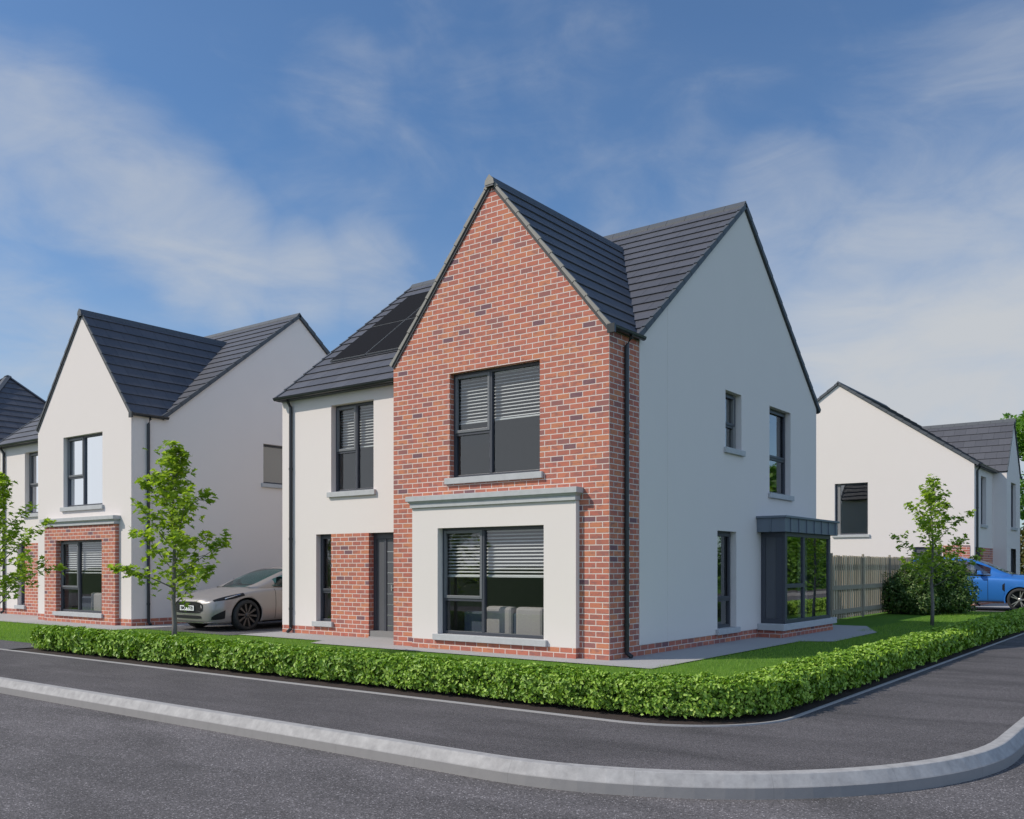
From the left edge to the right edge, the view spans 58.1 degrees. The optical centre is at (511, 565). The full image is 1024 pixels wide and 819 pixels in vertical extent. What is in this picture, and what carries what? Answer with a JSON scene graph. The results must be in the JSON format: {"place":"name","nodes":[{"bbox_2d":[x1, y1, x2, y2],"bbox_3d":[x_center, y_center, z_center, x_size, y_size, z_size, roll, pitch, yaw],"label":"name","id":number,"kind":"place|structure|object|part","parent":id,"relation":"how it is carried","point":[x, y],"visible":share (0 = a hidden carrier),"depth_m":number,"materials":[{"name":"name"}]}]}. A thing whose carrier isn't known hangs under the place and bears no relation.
{"place":"outdoors","nodes":[
{"label":"outdoors","id":0,"kind":"place"},
{"bbox_2d":[0,640,33,648],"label":"driveway","id":1,"kind":"structure","parent":0,"point":[5,644],"depth_m":16.70,"materials":[{"name":"grey concrete"}]},
{"bbox_2d":[0,375,45,440],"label":"roof","id":2,"kind":"structure","parent":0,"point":[21,405],"depth_m":33.64,"materials":[{"name":"tile"}]},
{"bbox_2d":[0,613,188,629],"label":"house paving","id":3,"kind":"structure","parent":0,"point":[19,618],"depth_m":23.00,"materials":[{"name":"grey concrete"}]},
{"bbox_2d":[0,309,329,625],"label":"detached house","id":4,"kind":"structure","parent":0,"point":[76,460],"depth_m":23.98,"materials":[{"name":"paint"}]},
{"bbox_2d":[14,545,25,608],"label":"window","id":5,"kind":"structure","parent":4,"relation":"in","point":[23,606],"depth_m":27.40,"materials":[{"name":"grey glass"}]},
{"bbox_2d":[22,452,37,517],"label":"window","id":6,"kind":"structure","parent":4,"relation":"in","point":[33,457],"depth_m":27.08,"materials":[{"name":"grey glass"}]},
{"bbox_2d":[52,540,102,617],"bbox_3d":[-10.887,0.314,23.371,2.396,1.932,0.322,0,0,37],"label":"window","id":7,"kind":"structure","parent":4,"relation":"in","point":[74,612],"depth_m":23.53,"materials":[{"name":"grey glass"}]},
{"bbox_2d":[60,433,103,511],"bbox_3d":[-10.837,-2.363,23.401,2.061,1.913,0.240,0,0,37],"label":"window","id":8,"kind":"structure","parent":4,"relation":"in","point":[84,452],"depth_m":23.52,"materials":[{"name":"grey glass"}]},
{"bbox_2d":[82,593,101,612],"bbox_3d":[-10.051,0.990,23.648,2.300,0.600,0.900,0,0,37],"label":"sofa","id":9,"kind":"object","parent":4,"relation":"in","point":[93,601],"visible":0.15,"depth_m":23.59,"materials":[{"name":"white fabric"}]},
{"bbox_2d":[261,444,281,488],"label":"window","id":10,"kind":"structure","parent":4,"relation":"in","point":[272,455],"depth_m":25.52,"materials":[{"name":"grey glass"}]},
{"bbox_2d":[140,620,281,634],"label":"driveway","id":11,"kind":"structure","parent":0,"point":[259,627],"depth_m":21.23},
{"bbox_2d":[176,566,281,629],"bbox_3d":[-5.690,0.715,22.404,2.207,1.452,5.009,0,0,37],"label":"parked car","id":12,"kind":"object","parent":11,"relation":"on","point":[249,600],"visible":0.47,"depth_m":20.67,"materials":[{"name":"silver metal"}]},
{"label":"side window","id":13,"kind":"part","parent":12,"relation":"part of","materials":[{"name":"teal glass"}]},
{"bbox_2d":[0,607,1001,711],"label":"lawn","id":14,"kind":"structure","parent":0,"point":[875,620],"depth_m":16.81,"materials":[{"name":"green plant"}]},
{"bbox_2d":[0,471,67,603],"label":"young tree","id":15,"kind":"object","parent":14,"relation":"on","point":[18,574],"visible":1,"depth_m":18.78,"materials":[{"name":"green plant"}]},
{"bbox_2d":[107,440,231,634],"bbox_3d":[-5.466,-0.291,15.002,1.804,3.516,1.924,0,0,-10],"label":"young tree","id":16,"kind":"object","parent":14,"relation":"on","point":[177,470],"visible":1,"depth_m":14.83,"materials":[{"name":"green plant"}]},
{"bbox_2d":[830,553,912,618],"bbox_3d":[10.026,0.555,26.422,0.160,1.780,11.309,0,0,37],"label":"timber fence","id":17,"kind":"object","parent":14,"relation":"on","point":[856,585],"visible":0.59,"depth_m":26.09,"materials":[{"name":"brown wood"}]},
{"bbox_2d":[881,553,953,614],"bbox_3d":[12.232,0.517,27.946,2.031,1.891,2.220,0,0,37],"label":"bush","id":18,"kind":"object","parent":14,"relation":"on","point":[903,595],"visible":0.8,"depth_m":27.47,"materials":[{"name":"green plant"}]},
{"bbox_2d":[889,474,985,625],"bbox_3d":[10.278,-0.386,22.306,2.242,3.706,2.143,0,0,37],"label":"young tree","id":19,"kind":"object","parent":14,"relation":"on","point":[930,499],"visible":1,"depth_m":22.27,"materials":[{"name":"green plant"}]},
{"bbox_2d":[926,554,981,613],"bbox_3d":[13.198,0.539,28.006,1.867,1.862,1.774,0,0,37],"label":"bush","id":20,"kind":"object","parent":14,"relation":"on","point":[957,598],"visible":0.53,"depth_m":27.51,"materials":[{"name":"green plant"}]},
{"bbox_2d":[1020,523,1023,574],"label":"bush","id":21,"kind":"object","parent":14,"relation":"on","point":[1021,553],"visible":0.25,"depth_m":44.43,"materials":[{"name":"green plant"}]},
{"bbox_2d":[0,693,1023,818],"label":"road","id":22,"kind":"structure","parent":0,"point":[59,761],"depth_m":6.62,"materials":[{"name":"grey asphalt"}]},
{"bbox_2d":[0,677,1023,799],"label":"kerb","id":23,"kind":"structure","parent":22,"relation":"on","point":[1004,750],"depth_m":6.88,"materials":[{"name":"grey concrete"}]},
{"bbox_2d":[0,634,1023,770],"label":"pavement","id":24,"kind":"structure","parent":0,"point":[971,701],"depth_m":8.62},
{"bbox_2d":[0,633,1023,726],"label":"path edging","id":25,"kind":"object","parent":24,"relation":"on","point":[780,720],"visible":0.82,"depth_m":10.10,"materials":[{"name":"grey concrete"}]},
{"bbox_2d":[0,0,1023,565],"label":"sky","id":26,"kind":"structure","parent":0,"point":[203,168],"materials":[{"name":"blue"}]},
{"bbox_2d":[9,630,1023,724],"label":"soil bed","id":27,"kind":"object","parent":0,"point":[620,714],"visible":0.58,"depth_m":10.37,"materials":[{"name":"brown soil"}]},
{"bbox_2d":[28,607,1023,718],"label":"hedge","id":28,"kind":"object","parent":27,"relation":"on","point":[779,687],"visible":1,"depth_m":10.60,"materials":[{"name":"green plant"}]},
{"bbox_2d":[273,174,839,659],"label":"detached house","id":29,"kind":"structure","parent":0,"point":[595,446],"depth_m":16.45,"materials":[{"name":"brick"}]},
{"bbox_2d":[312,534,332,626],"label":"window","id":30,"kind":"structure","parent":29,"relation":"in","point":[325,622],"depth_m":19.43,"materials":[{"name":"grey glass"}]},
{"bbox_2d":[327,401,375,497],"bbox_3d":[-3.189,-2.368,18.822,1.392,1.903,0.327,0,0,37],"label":"window","id":31,"kind":"structure","parent":29,"relation":"in","point":[359,491],"depth_m":18.87,"materials":[{"name":"grey glass"}]},
{"bbox_2d":[377,539,393,630],"bbox_3d":[-2.151,0.438,18.087,1.390,1.955,0.095,0,0,37],"label":"door","id":32,"kind":"structure","parent":29,"relation":"in","point":[380,542],"depth_m":18.34,"materials":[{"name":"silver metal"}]},
{"bbox_2d":[432,525,546,646],"bbox_3d":[-0.330,0.314,15.399,2.396,1.932,0.322,0,0,37],"label":"window","id":33,"kind":"structure","parent":29,"relation":"in","point":[538,640],"depth_m":15.55,"materials":[{"name":"grey glass"}]},
{"bbox_2d":[444,361,542,484],"bbox_3d":[-0.260,-2.363,15.456,2.061,1.913,0.307,0,0,37],"label":"window","id":34,"kind":"structure","parent":29,"relation":"in","point":[491,476],"depth_m":15.56,"materials":[{"name":"grey glass"}]},
{"bbox_2d":[464,606,543,638],"bbox_3d":[0.307,0.990,15.825,2.300,0.600,0.900,0,0,37],"label":"sofa","id":35,"kind":"object","parent":29,"relation":"in","point":[515,620],"visible":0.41,"depth_m":15.55,"materials":[{"name":"white fabric"}]},
{"bbox_2d":[716,531,740,634],"bbox_3d":[4.010,0.312,17.465,0.250,1.933,1.010,0,0,37],"label":"window","id":36,"kind":"structure","parent":29,"relation":"in","point":[727,629],"depth_m":17.77,"materials":[{"name":"grey plastic"}]},
{"bbox_2d":[724,393,745,456],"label":"window","id":37,"kind":"structure","parent":29,"relation":"in","point":[729,450],"depth_m":17.74,"materials":[{"name":"grey plastic"}]},
{"bbox_2d":[768,408,793,500],"bbox_3d":[5.646,-2.365,19.632,0.250,1.910,1.360,0,0,37],"label":"window","id":38,"kind":"structure","parent":29,"relation":"in","point":[782,496],"depth_m":20.07,"materials":[{"name":"grey plastic"}]},
{"bbox_2d":[756,515,839,637],"bbox_3d":[6.147,0.223,19.673,0.637,2.445,3.320,0,0,37],"label":"box window","id":39,"kind":"structure","parent":29,"relation":"in","point":[775,529],"depth_m":18.74,"materials":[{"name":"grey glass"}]},
{"bbox_2d":[241,625,875,668],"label":"house paving","id":40,"kind":"structure","parent":0,"point":[667,658],"depth_m":16.44,"materials":[{"name":"grey concrete"}]},
{"bbox_2d":[816,381,1022,605],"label":"detached house","id":41,"kind":"structure","parent":0,"point":[877,462],"depth_m":35.16,"materials":[{"name":"paint"}]},
{"bbox_2d":[832,482,869,537],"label":"window","id":42,"kind":"structure","parent":41,"relation":"in","point":[841,534],"depth_m":35.37,"materials":[{"name":"grey plastic"}]},
{"bbox_2d":[915,547,941,555],"bbox_3d":[15.268,0.365,33.819,0.950,2.120,0.050,0,0,37],"label":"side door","id":43,"kind":"structure","parent":41,"relation":"in","point":[918,549],"depth_m":33.94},
{"bbox_2d":[981,478,987,527],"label":"window","id":44,"kind":"structure","parent":41,"relation":"in","point":[983,526],"depth_m":34.60,"materials":[{"name":"grey plastic"}]},
{"bbox_2d":[1011,549,1012,571],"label":"window","id":45,"kind":"structure","parent":41,"relation":"in","point":[1011,549],"depth_m":37.07,"materials":[{"name":"black glass"}]},
{"bbox_2d":[1011,484,1017,530],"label":"window","id":46,"kind":"structure","parent":41,"relation":"in","point":[1012,528],"depth_m":37.05,"materials":[{"name":"clear plastic"}]},
{"bbox_2d":[962,603,1009,607],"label":"house paving","id":47,"kind":"structure","parent":0,"point":[1001,605],"depth_m":33.45,"materials":[{"name":"grey concrete"}]},
{"bbox_2d":[968,607,1012,611],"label":"driveway","id":48,"kind":"structure","parent":0,"point":[986,609],"depth_m":30.47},
{"bbox_2d":[913,556,1023,609],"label":"parked car","id":49,"kind":"object","parent":48,"relation":"on","point":[998,584],"visible":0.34,"depth_m":29.43,"materials":[{"name":"blue metal"}]},
{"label":"side window","id":50,"kind":"part","parent":49,"relation":"part of","materials":[{"name":"black glass"}]},
{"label":"side window","id":51,"kind":"part","parent":49,"relation":"part of","materials":[{"name":"grey glass"}]},
{"bbox_2d":[1000,410,1023,519],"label":"tree","id":52,"kind":"object","parent":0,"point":[1019,423],"visible":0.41,"depth_m":49.26,"materials":[{"name":"green plant"}]}
]}

